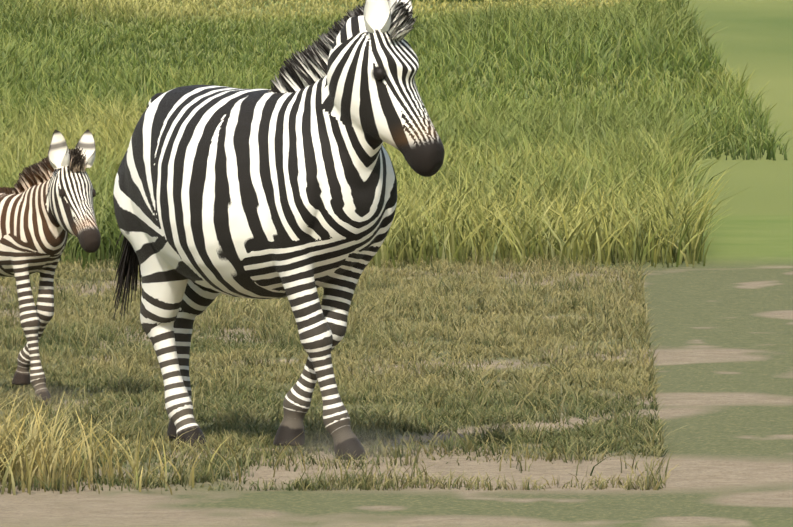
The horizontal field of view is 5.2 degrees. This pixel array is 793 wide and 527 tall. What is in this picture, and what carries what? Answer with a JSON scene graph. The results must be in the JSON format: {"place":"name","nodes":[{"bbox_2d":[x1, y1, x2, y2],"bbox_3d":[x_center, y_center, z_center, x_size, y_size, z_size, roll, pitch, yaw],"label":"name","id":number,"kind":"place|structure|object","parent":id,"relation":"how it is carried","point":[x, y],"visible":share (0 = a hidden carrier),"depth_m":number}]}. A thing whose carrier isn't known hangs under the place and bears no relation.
{"place":"outdoors","nodes":[
{"label":"outdoors","id":0,"kind":"place"},
{"bbox_2d":[0,246,686,490],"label":"short grass","id":1,"kind":"structure","parent":0,"point":[505,306],"depth_m":36.71},
{"bbox_2d":[0,0,792,270],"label":"grass","id":2,"kind":"structure","parent":0,"point":[537,173],"depth_m":77.84},
{"bbox_2d":[0,215,792,526],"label":"ground","id":3,"kind":"structure","parent":0,"point":[722,318],"depth_m":31.37},
{"bbox_2d":[0,129,100,404],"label":"zebra foal","id":4,"kind":"object","parent":3,"relation":"on","point":[46,206],"visible":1,"depth_m":34.95},
{"bbox_2d":[0,315,298,494],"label":"tussock grass","id":5,"kind":"structure","parent":3,"relation":"on","point":[29,454],"depth_m":30.20},
{"bbox_2d":[113,0,443,459],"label":"zebra","id":6,"kind":"object","parent":3,"relation":"on","point":[286,186],"visible":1,"depth_m":31.61},
{"bbox_2d":[0,0,792,214],"bbox_3d":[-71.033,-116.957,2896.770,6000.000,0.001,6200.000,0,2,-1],"label":"ground","id":7,"kind":"structure","parent":0,"point":[755,34],"depth_m":102.64}
]}

